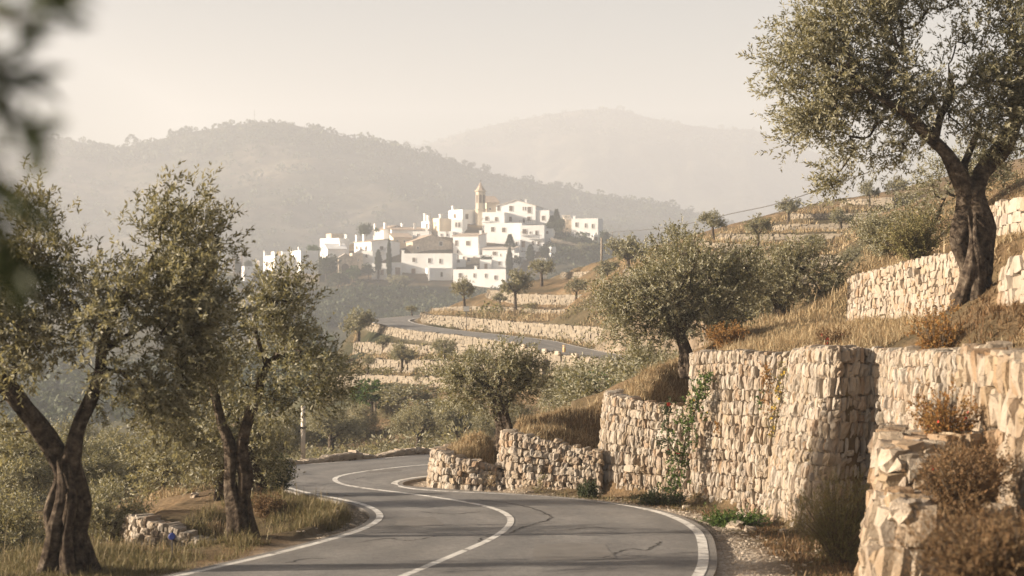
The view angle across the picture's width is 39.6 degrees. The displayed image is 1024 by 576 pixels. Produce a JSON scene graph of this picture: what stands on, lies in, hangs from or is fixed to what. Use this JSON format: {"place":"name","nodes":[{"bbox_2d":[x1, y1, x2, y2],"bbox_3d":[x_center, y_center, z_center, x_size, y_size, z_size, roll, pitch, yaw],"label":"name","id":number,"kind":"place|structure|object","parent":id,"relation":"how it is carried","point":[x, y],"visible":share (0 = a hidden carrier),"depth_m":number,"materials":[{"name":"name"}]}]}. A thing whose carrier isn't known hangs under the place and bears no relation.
{"place":"outdoors","nodes":[
{"label":"outdoors","id":0,"kind":"place"},
{"bbox_2d":[0,0,102,314],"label":"olive branch","id":1,"kind":"object","parent":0,"point":[32,137],"visible":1,"depth_m":1.55,"materials":[{"name":"green plant"}]},
{"bbox_2d":[0,480,357,575],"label":"verge grass","id":2,"kind":"structure","parent":0,"point":[24,562],"depth_m":19.00,"materials":[{"name":"brown plant"}]},
{"bbox_2d":[0,118,734,308],"bbox_3d":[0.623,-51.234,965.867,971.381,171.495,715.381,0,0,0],"label":"hill","id":3,"kind":"structure","parent":0,"point":[364,197],"depth_m":1044.84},
{"bbox_2d":[165,315,716,575],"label":"road","id":4,"kind":"structure","parent":0,"point":[403,530],"depth_m":20.22,"materials":[{"name":"grey asphalt"}]},
{"bbox_2d":[0,158,1023,575],"bbox_3d":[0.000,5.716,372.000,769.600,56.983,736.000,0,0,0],"label":"ground","id":5,"kind":"structure","parent":0,"point":[176,508],"depth_m":35.00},
{"bbox_2d":[0,484,90,553],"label":"bush","id":6,"kind":"object","parent":5,"relation":"on","point":[18,529],"visible":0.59,"depth_m":20.74,"materials":[{"name":"green plant"}]},
{"bbox_2d":[0,431,91,511],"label":"bush","id":7,"kind":"object","parent":5,"relation":"on","point":[41,470],"visible":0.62,"depth_m":29.42,"materials":[{"name":"green plant"}]},
{"bbox_2d":[15,424,126,492],"bbox_3d":[-9.901,4.354,32.684,2.454,2.450,2.966,0,0,16],"label":"bush","id":8,"kind":"object","parent":5,"relation":"on","point":[99,457],"visible":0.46,"depth_m":32.41,"materials":[{"name":"green plant"}]},
{"bbox_2d":[25,410,131,457],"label":"olive tree","id":9,"kind":"object","parent":5,"relation":"on","point":[88,432],"visible":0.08,"depth_m":50.34,"materials":[{"name":"green plant"}]},
{"bbox_2d":[86,428,160,481],"bbox_3d":[-10.697,4.790,37.977,2.852,2.174,2.438,0,0,-25],"label":"olive tree","id":10,"kind":"object","parent":5,"relation":"on","point":[107,438],"visible":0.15,"depth_m":38.04,"materials":[{"name":"green plant"}]},
{"bbox_2d":[88,471,163,543],"bbox_3d":[-6.550,4.090,22.861,1.863,2.288,1.779,0,0,10],"label":"bush","id":11,"kind":"object","parent":5,"relation":"on","point":[102,523],"visible":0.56,"depth_m":22.66,"materials":[{"name":"green plant"}]},
{"bbox_2d":[0,156,268,575],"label":"olive tree","id":12,"kind":"object","parent":5,"relation":"on","point":[183,288],"visible":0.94,"depth_m":16.39,"materials":[{"name":"green plant"}]},
{"bbox_2d":[116,446,195,488],"bbox_3d":[-7.705,4.046,30.924,1.916,1.470,1.586,0,0,29],"label":"olive tree","id":13,"kind":"object","parent":5,"relation":"on","point":[133,469],"visible":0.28,"depth_m":30.66,"materials":[{"name":"green plant"}]},
{"bbox_2d":[119,513,216,549],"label":"stone wall","id":14,"kind":"structure","parent":5,"relation":"on","point":[147,526],"depth_m":21.49,"materials":[{"name":"stone"}]},
{"bbox_2d":[0,273,338,430],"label":"hillside scrub","id":15,"kind":"object","parent":5,"relation":"on","point":[51,388],"visible":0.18,"depth_m":205.50,"materials":[{"name":"green plant"}]},
{"bbox_2d":[123,473,225,536],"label":"dry grass","id":16,"kind":"structure","parent":5,"relation":"on","point":[162,494],"depth_m":27.54,"materials":[{"name":"plant"}]},
{"bbox_2d":[112,363,304,503],"bbox_3d":[-5.229,2.534,24.452,3.470,2.805,2.029,0,0,0],"label":"olive tree","id":17,"kind":"object","parent":5,"relation":"on","point":[258,461],"visible":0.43,"depth_m":24.39,"materials":[{"name":"green plant"}]},
{"bbox_2d":[134,236,370,541],"bbox_3d":[-3.658,1.370,19.689,3.356,4.548,1.950,0,0,8],"label":"olive tree","id":18,"kind":"object","parent":5,"relation":"on","point":[273,316],"visible":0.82,"depth_m":19.73,"materials":[{"name":"green plant"}]},
{"bbox_2d":[251,485,294,517],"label":"red shrub","id":19,"kind":"object","parent":5,"relation":"on","point":[263,503],"visible":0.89,"depth_m":22.50,"materials":[{"name":"brown plant"}]},
{"bbox_2d":[251,413,300,457],"bbox_3d":[-6.797,4.684,39.881,2.154,2.328,2.057,0,0,-21],"label":"olive tree","id":20,"kind":"object","parent":5,"relation":"on","point":[289,450],"visible":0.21,"depth_m":39.62,"materials":[{"name":"green plant"}]},
{"bbox_2d":[257,444,298,491],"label":"dark shrub","id":21,"kind":"object","parent":5,"relation":"on","point":[283,483],"visible":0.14,"depth_m":26.40,"materials":[{"name":"green plant"}]},
{"bbox_2d":[264,405,321,457],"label":"olive tree","id":22,"kind":"object","parent":5,"relation":"on","point":[309,433],"visible":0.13,"depth_m":63.43,"materials":[{"name":"green plant"}]},
{"bbox_2d":[291,247,317,274],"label":"house","id":23,"kind":"structure","parent":5,"relation":"on","point":[299,254],"depth_m":387.36,"materials":[{"name":"white paint"}]},
{"bbox_2d":[313,253,341,282],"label":"round tree","id":24,"kind":"object","parent":5,"relation":"on","point":[326,267],"visible":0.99,"depth_m":380.78,"materials":[{"name":"green plant"}]},
{"bbox_2d":[305,404,369,452],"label":"olive tree","id":25,"kind":"object","parent":5,"relation":"on","point":[328,424],"visible":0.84,"depth_m":61.51,"materials":[{"name":"green plant"}]},
{"bbox_2d":[338,305,378,344],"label":"olive tree","id":26,"kind":"object","parent":5,"relation":"on","point":[358,324],"visible":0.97,"depth_m":103.49,"materials":[{"name":"green plant"}]},
{"bbox_2d":[336,400,381,442],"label":"olive tree","id":27,"kind":"object","parent":5,"relation":"on","point":[365,417],"visible":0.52,"depth_m":70.01,"materials":[{"name":"green plant"}]},
{"bbox_2d":[350,377,390,419],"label":"round tree","id":28,"kind":"object","parent":5,"relation":"on","point":[373,387],"visible":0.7,"depth_m":72.77,"materials":[{"name":"green plant"}]},
{"bbox_2d":[354,234,399,259],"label":"house","id":29,"kind":"structure","parent":5,"relation":"on","point":[371,245],"depth_m":399.17,"materials":[{"name":"paint"}]},
{"bbox_2d":[86,352,673,504],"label":"valley scrub","id":30,"kind":"object","parent":5,"relation":"on","point":[381,448],"visible":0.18,"depth_m":54.31,"materials":[{"name":"green plant"}]},
{"bbox_2d":[273,445,495,464],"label":"stone kerb","id":31,"kind":"structure","parent":5,"relation":"on","point":[349,455],"depth_m":37.08,"materials":[{"name":"grey stone"}]},
{"bbox_2d":[387,340,416,373],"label":"olive tree","id":32,"kind":"object","parent":5,"relation":"on","point":[396,353],"visible":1,"depth_m":87.85,"materials":[{"name":"green plant"}]},
{"bbox_2d":[368,381,440,410],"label":"round tree","id":33,"kind":"object","parent":5,"relation":"on","point":[395,395],"visible":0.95,"depth_m":69.64,"materials":[{"name":"green plant"}]},
{"bbox_2d":[330,374,484,390],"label":"terrace wall","id":34,"kind":"structure","parent":5,"relation":"on","point":[395,378],"depth_m":81.60,"materials":[{"name":"stone"}]},
{"bbox_2d":[381,400,449,446],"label":"bush","id":35,"kind":"object","parent":5,"relation":"on","point":[410,417],"visible":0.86,"depth_m":60.02,"materials":[{"name":"green plant"}]},
{"bbox_2d":[359,358,495,373],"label":"terrace wall","id":36,"kind":"structure","parent":5,"relation":"on","point":[410,365],"depth_m":87.84,"materials":[{"name":"stone"}]},
{"bbox_2d":[405,234,452,252],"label":"house","id":37,"kind":"structure","parent":5,"relation":"on","point":[425,243],"depth_m":402.09,"materials":[{"name":"paint"}]},
{"bbox_2d":[401,250,457,273],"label":"house","id":38,"kind":"structure","parent":5,"relation":"on","point":[416,263],"depth_m":387.22,"materials":[{"name":"white paint"}]},
{"bbox_2d":[425,268,452,280],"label":"house","id":39,"kind":"structure","parent":5,"relation":"on","point":[442,274],"depth_m":382.82,"materials":[{"name":"white paint"}]},
{"bbox_2d":[429,336,458,360],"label":"olive tree","id":40,"kind":"object","parent":5,"relation":"on","point":[439,343],"visible":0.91,"depth_m":83.96,"materials":[{"name":"green plant"}]},
{"bbox_2d":[352,341,549,374],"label":"terrace wall","id":41,"kind":"structure","parent":5,"relation":"on","point":[365,347],"depth_m":94.76,"materials":[{"name":"stone"}]},
{"bbox_2d":[427,397,495,440],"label":"olive tree","id":42,"kind":"object","parent":5,"relation":"on","point":[444,419],"visible":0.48,"depth_m":59.35,"materials":[{"name":"green plant"}]},
{"bbox_2d":[449,275,476,305],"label":"olive tree","id":43,"kind":"object","parent":5,"relation":"on","point":[464,285],"visible":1,"depth_m":111.52,"materials":[{"name":"green plant"}]},
{"bbox_2d":[426,444,501,490],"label":"stone wall","id":44,"kind":"structure","parent":5,"relation":"on","point":[449,469],"depth_m":28.00,"materials":[{"name":"stone"}]},
{"bbox_2d":[336,288,602,387],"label":"terrace scrub","id":45,"kind":"object","parent":5,"relation":"on","point":[387,371],"visible":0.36,"depth_m":89.87,"materials":[{"name":"plant"}]},
{"bbox_2d":[452,230,486,254],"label":"house","id":46,"kind":"structure","parent":5,"relation":"on","point":[469,243],"depth_m":401.23,"materials":[{"name":"paint"}]},
{"bbox_2d":[309,250,632,326],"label":"hillside scrub","id":47,"kind":"object","parent":5,"relation":"on","point":[452,298],"visible":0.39,"depth_m":359.59,"materials":[{"name":"green plant"}]},
{"bbox_2d":[474,180,486,225],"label":"bell tower","id":48,"kind":"structure","parent":5,"relation":"on","point":[480,190],"depth_m":424.60,"materials":[{"name":"stone"}]},
{"bbox_2d":[453,266,511,287],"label":"house","id":49,"kind":"structure","parent":5,"relation":"on","point":[489,278],"depth_m":379.03,"materials":[{"name":"white paint"}]},
{"bbox_2d":[364,322,614,375],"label":"terrace wall","id":50,"kind":"structure","parent":5,"relation":"on","point":[460,339],"depth_m":90.12,"materials":[{"name":"stone"}]},
{"bbox_2d":[421,322,558,450],"bbox_3d":[-0.465,2.104,30.361,2.966,2.773,2.060,0,0,0],"label":"olive tree","id":51,"kind":"object","parent":5,"relation":"on","point":[517,370],"visible":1,"depth_m":30.24,"materials":[{"name":"green plant"}]},
{"bbox_2d":[463,398,538,438],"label":"olive tree","id":52,"kind":"object","parent":5,"relation":"on","point":[481,422],"visible":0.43,"depth_m":55.43,"materials":[{"name":"green plant"}]},
{"bbox_2d":[484,223,527,244],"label":"house","id":53,"kind":"structure","parent":5,"relation":"on","point":[498,233],"depth_m":410.83,"materials":[{"name":"white paint"}]},
{"bbox_2d":[420,312,603,345],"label":"terrace wall","id":54,"kind":"structure","parent":5,"relation":"on","point":[552,331],"depth_m":93.89,"materials":[{"name":"stone"}]},
{"bbox_2d":[499,267,534,311],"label":"olive tree","id":55,"kind":"object","parent":5,"relation":"on","point":[513,286],"visible":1,"depth_m":107.76,"materials":[{"name":"green plant"}]},
{"bbox_2d":[495,199,542,224],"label":"house","id":56,"kind":"structure","parent":5,"relation":"on","point":[520,211],"depth_m":422.58,"materials":[{"name":"paint"}]},
{"bbox_2d":[520,225,546,250],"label":"house","id":57,"kind":"structure","parent":5,"relation":"on","point":[534,236],"depth_m":405.33,"materials":[{"name":"paint"}]},
{"bbox_2d":[486,289,582,305],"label":"terrace wall","id":58,"kind":"structure","parent":5,"relation":"on","point":[549,299],"depth_m":117.35,"materials":[{"name":"stone"}]},
{"bbox_2d":[497,428,604,495],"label":"stone wall","id":59,"kind":"structure","parent":5,"relation":"on","point":[527,459],"depth_m":27.74,"materials":[{"name":"stone"}]},
{"bbox_2d":[527,369,578,412],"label":"olive tree","id":60,"kind":"object","parent":5,"relation":"on","point":[551,400],"visible":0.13,"depth_m":51.55,"materials":[{"name":"green plant"}]},
{"bbox_2d":[296,480,829,575],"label":"gravel","id":61,"kind":"structure","parent":5,"relation":"on","point":[726,553],"depth_m":19.48,"materials":[{"name":"grey gravel"}]},
{"bbox_2d":[446,356,688,464],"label":"dry grass","id":62,"kind":"structure","parent":5,"relation":"on","point":[465,446],"depth_m":30.34,"materials":[{"name":"plant"}]},
{"bbox_2d":[541,226,618,265],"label":"hillside scrub","id":63,"kind":"object","parent":5,"relation":"on","point":[584,237],"visible":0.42,"depth_m":397.90,"materials":[{"name":"green plant"}]},
{"bbox_2d":[544,355,616,402],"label":"olive tree","id":64,"kind":"object","parent":5,"relation":"on","point":[558,373],"visible":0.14,"depth_m":45.42,"materials":[{"name":"green plant"}]},
{"bbox_2d":[571,216,602,238],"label":"house","id":65,"kind":"structure","parent":5,"relation":"on","point":[592,226],"depth_m":408.14,"materials":[{"name":"white paint"}]},
{"bbox_2d":[575,478,603,498],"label":"dark shrub","id":66,"kind":"object","parent":5,"relation":"on","point":[588,490],"visible":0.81,"depth_m":26.54,"materials":[{"name":"green plant"}]},
{"bbox_2d":[545,326,678,407],"bbox_3d":[3.705,3.456,39.397,5.217,5.071,4.317,0,0,-19],"label":"bush","id":67,"kind":"object","parent":5,"relation":"on","point":[581,388],"visible":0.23,"depth_m":39.38,"materials":[{"name":"green plant"}]},
{"bbox_2d":[346,204,885,397],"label":"dry grass","id":68,"kind":"structure","parent":5,"relation":"on","point":[546,316],"depth_m":94.98,"materials":[{"name":"plant"}]},
{"bbox_2d":[603,231,647,268],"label":"olive tree","id":69,"kind":"object","parent":5,"relation":"on","point":[621,252],"visible":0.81,"depth_m":95.47,"materials":[{"name":"green plant"}]},
{"bbox_2d":[557,340,707,405],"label":"olive tree","id":70,"kind":"object","parent":5,"relation":"on","point":[618,369],"visible":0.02,"depth_m":44.40,"materials":[{"name":"green plant"}]},
{"bbox_2d":[598,389,690,499],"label":"stone wall","id":71,"kind":"structure","parent":5,"relation":"on","point":[631,428],"depth_m":27.21,"materials":[{"name":"stone"}]},
{"bbox_2d":[653,396,685,465],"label":"climbing plant","id":72,"kind":"object","parent":71,"relation":"attached to","point":[667,406],"visible":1,"depth_m":25.87,"materials":[{"name":"green plant"}]},
{"bbox_2d":[626,218,702,309],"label":"olive tree","id":73,"kind":"object","parent":5,"relation":"on","point":[674,234],"visible":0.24,"depth_m":45.98,"materials":[{"name":"green plant"}]},
{"bbox_2d":[630,484,700,505],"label":"weed clump","id":74,"kind":"object","parent":5,"relation":"on","point":[658,498],"visible":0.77,"depth_m":25.25,"materials":[{"name":"green plant"}]},
{"bbox_2d":[575,214,786,377],"bbox_3d":[3.605,0.157,30.780,4.505,3.585,2.280,0,0,-9],"label":"olive tree","id":75,"kind":"object","parent":5,"relation":"on","point":[644,283],"visible":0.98,"depth_m":30.55,"materials":[{"name":"green plant"}]},
{"bbox_2d":[552,491,847,575],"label":"verge grass","id":76,"kind":"structure","parent":5,"relation":"on","point":[624,498],"depth_m":24.39,"materials":[{"name":"brown plant"}]},
{"bbox_2d":[696,208,728,239],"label":"olive tree","id":77,"kind":"object","parent":5,"relation":"on","point":[706,217],"visible":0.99,"depth_m":83.96,"materials":[{"name":"green plant"}]},
{"bbox_2d":[702,319,754,349],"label":"red shrub","id":78,"kind":"object","parent":5,"relation":"on","point":[718,337],"visible":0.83,"depth_m":29.39,"materials":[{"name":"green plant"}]},
{"bbox_2d":[693,502,772,527],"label":"weed clump","id":79,"kind":"object","parent":5,"relation":"on","point":[722,520],"visible":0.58,"depth_m":21.84,"materials":[{"name":"green plant"}]},
{"bbox_2d":[685,349,790,513],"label":"stone wall","id":80,"kind":"structure","parent":5,"relation":"on","point":[732,460],"depth_m":25.06,"materials":[{"name":"stone"}]},
{"bbox_2d":[657,370,716,495],"bbox_3d":[3.157,2.660,25.688,1.126,2.403,0.602,0,0,-26],"label":"climbing plant","id":81,"kind":"object","parent":80,"relation":"attached to","point":[684,447],"visible":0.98,"depth_m":25.68,"materials":[{"name":"green plant"}]},
{"bbox_2d":[651,251,825,340],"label":"olive tree","id":82,"kind":"object","parent":5,"relation":"on","point":[694,332],"visible":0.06,"depth_m":59.02,"materials":[{"name":"green plant"}]},
{"bbox_2d":[742,212,774,247],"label":"olive tree","id":83,"kind":"object","parent":5,"relation":"on","point":[754,224],"visible":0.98,"depth_m":75.50,"materials":[{"name":"green plant"}]},
{"bbox_2d":[530,278,1023,575],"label":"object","id":84,"kind":"object","parent":5,"relation":"on","point":[998,308],"visible":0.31,"depth_m":18.82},
{"bbox_2d":[716,233,842,241],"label":"terrace wall","id":85,"kind":"structure","parent":5,"relation":"on","point":[765,236],"depth_m":82.30,"materials":[{"name":"stone"}]},
{"bbox_2d":[725,227,866,318],"bbox_3d":[7.388,-0.261,36.924,3.668,2.663,2.140,0,0,0],"label":"olive tree","id":86,"kind":"object","parent":5,"relation":"on","point":[796,262],"visible":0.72,"depth_m":36.74,"materials":[{"name":"green plant"}]},
{"bbox_2d":[769,223,856,231],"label":"terrace wall","id":87,"kind":"structure","parent":5,"relation":"on","point":[780,227],"depth_m":88.53,"materials":[{"name":"stone"}]},
{"bbox_2d":[771,456,869,563],"bbox_3d":[4.039,2.875,17.806,1.629,1.590,1.410,0,0,0],"label":"broom bush","id":88,"kind":"object","parent":5,"relation":"on","point":[830,530],"visible":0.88,"depth_m":17.70,"materials":[{"name":"plant"}]},
{"bbox_2d":[762,344,960,533],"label":"stone wall","id":89,"kind":"structure","parent":5,"relation":"on","point":[884,386],"depth_m":21.08,"materials":[{"name":"stone"}]},
{"bbox_2d":[765,360,787,440],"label":"wall plant","id":90,"kind":"object","parent":89,"relation":"attached to","point":[777,410],"depth_m":23.27,"materials":[{"name":"yellow plant"}]},
{"bbox_2d":[815,323,855,344],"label":"rose bush","id":91,"kind":"object","parent":89,"relation":"on","point":[826,337],"visible":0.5,"depth_m":23.52,"materials":[{"name":"red plant"}]},
{"bbox_2d":[704,304,1023,351],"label":"dry grass","id":92,"kind":"structure","parent":5,"relation":"on","point":[870,336],"depth_m":26.77,"materials":[{"name":"plant"}]},
{"bbox_2d":[704,171,1023,346],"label":"dry grass","id":93,"kind":"structure","parent":5,"relation":"on","point":[863,268],"depth_m":34.76,"materials":[{"name":"plant"}]},
{"bbox_2d":[735,0,1023,313],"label":"olive tree","id":94,"kind":"object","parent":5,"relation":"on","point":[972,234],"visible":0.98,"depth_m":21.59,"materials":[{"name":"green plant"}]},
{"bbox_2d":[837,195,925,259],"bbox_3d":[9.480,-1.512,36.033,2.027,1.726,1.909,0,0,-39],"label":"grey shrub","id":95,"kind":"object","parent":5,"relation":"on","point":[870,229],"visible":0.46,"depth_m":35.83,"materials":[{"name":"green plant"}]},
{"bbox_2d":[845,251,959,321],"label":"stone wall","id":96,"kind":"structure","parent":5,"relation":"on","point":[891,290],"depth_m":26.56,"materials":[{"name":"stone"}]},
{"bbox_2d":[872,201,950,259],"bbox_3d":[7.822,-0.987,27.586,1.594,1.383,1.325,0,0,0],"label":"bush","id":97,"kind":"object","parent":5,"relation":"on","point":[916,243],"visible":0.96,"depth_m":27.46,"materials":[{"name":"green plant"}]},
{"bbox_2d":[854,425,984,575],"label":"stone wall","id":98,"kind":"structure","parent":5,"relation":"on","point":[892,436],"depth_m":15.15,"materials":[{"name":"stone"}]},
{"bbox_2d":[878,446,910,472],"bbox_3d":[4.031,1.795,14.888,0.387,0.266,0.318,-1,-6,-42],"label":"rock","id":99,"kind":"object","parent":98,"relation":"on","point":[888,459],"visible":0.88,"depth_m":14.78,"materials":[{"name":"beige stone"}]},
{"bbox_2d":[905,374,982,436],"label":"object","id":100,"kind":"object","parent":98,"relation":"on","point":[935,423],"visible":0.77,"depth_m":15.53,"materials":[{"name":"brown plant"}]},
{"bbox_2d":[904,294,965,349],"bbox_3d":[5.754,0.601,19.261,0.996,1.039,1.019,0,0,41],"label":"rusty bush","id":101,"kind":"object","parent":5,"relation":"on","point":[933,340],"visible":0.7,"depth_m":19.07,"materials":[{"name":"brown plant"}]},
{"bbox_2d":[852,124,1023,249],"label":"olive tree","id":102,"kind":"object","parent":5,"relation":"on","point":[971,167],"visible":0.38,"depth_m":33.97,"materials":[{"name":"green plant"}]},
{"bbox_2d":[858,486,1018,575],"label":"stone wall","id":103,"kind":"structure","parent":5,"relation":"on","point":[877,558],"depth_m":12.96,"materials":[{"name":"stone"}]},
{"bbox_2d":[887,497,933,523],"bbox_3d":[3.607,2.026,12.956,0.436,0.249,0.331,0,0,-17],"label":"rock","id":104,"kind":"object","parent":103,"relation":"on","point":[899,509],"visible":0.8,"depth_m":12.85,"materials":[{"name":"beige stone"}]},
{"bbox_2d":[901,426,1022,524],"bbox_3d":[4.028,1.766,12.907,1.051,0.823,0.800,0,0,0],"label":"russet scrub","id":105,"kind":"object","parent":103,"relation":"on","point":[956,487],"visible":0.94,"depth_m":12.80,"materials":[{"name":"brown plant"}]},
{"bbox_2d":[886,477,1023,575],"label":"russet scrub","id":106,"kind":"object","parent":5,"relation":"on","point":[980,556],"visible":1,"depth_m":9.48,"materials":[{"name":"brown plant"}]},
{"bbox_2d":[954,340,1023,540],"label":"stone wall","id":107,"kind":"structure","parent":5,"relation":"on","point":[989,376],"depth_m":15.01,"materials":[{"name":"stone"}]},
{"bbox_2d":[990,197,1023,235],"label":"stone wall","id":108,"kind":"structure","parent":5,"relation":"on","point":[1006,212],"depth_m":28.65,"materials":[{"name":"stone"}]},
{"bbox_2d":[997,251,1023,305],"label":"stone wall","id":109,"kind":"structure","parent":5,"relation":"on","point":[1011,278],"depth_m":19.48,"materials":[{"name":"stone"}]},
{"bbox_2d":[0,0,1023,196],"label":"sky","id":110,"kind":"structure","parent":0,"point":[413,71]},
{"bbox_2d":[403,105,854,222],"bbox_3d":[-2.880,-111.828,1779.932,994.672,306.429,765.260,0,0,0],"label":"mountain","id":111,"kind":"structure","parent":0,"point":[728,180],"depth_m":1939.19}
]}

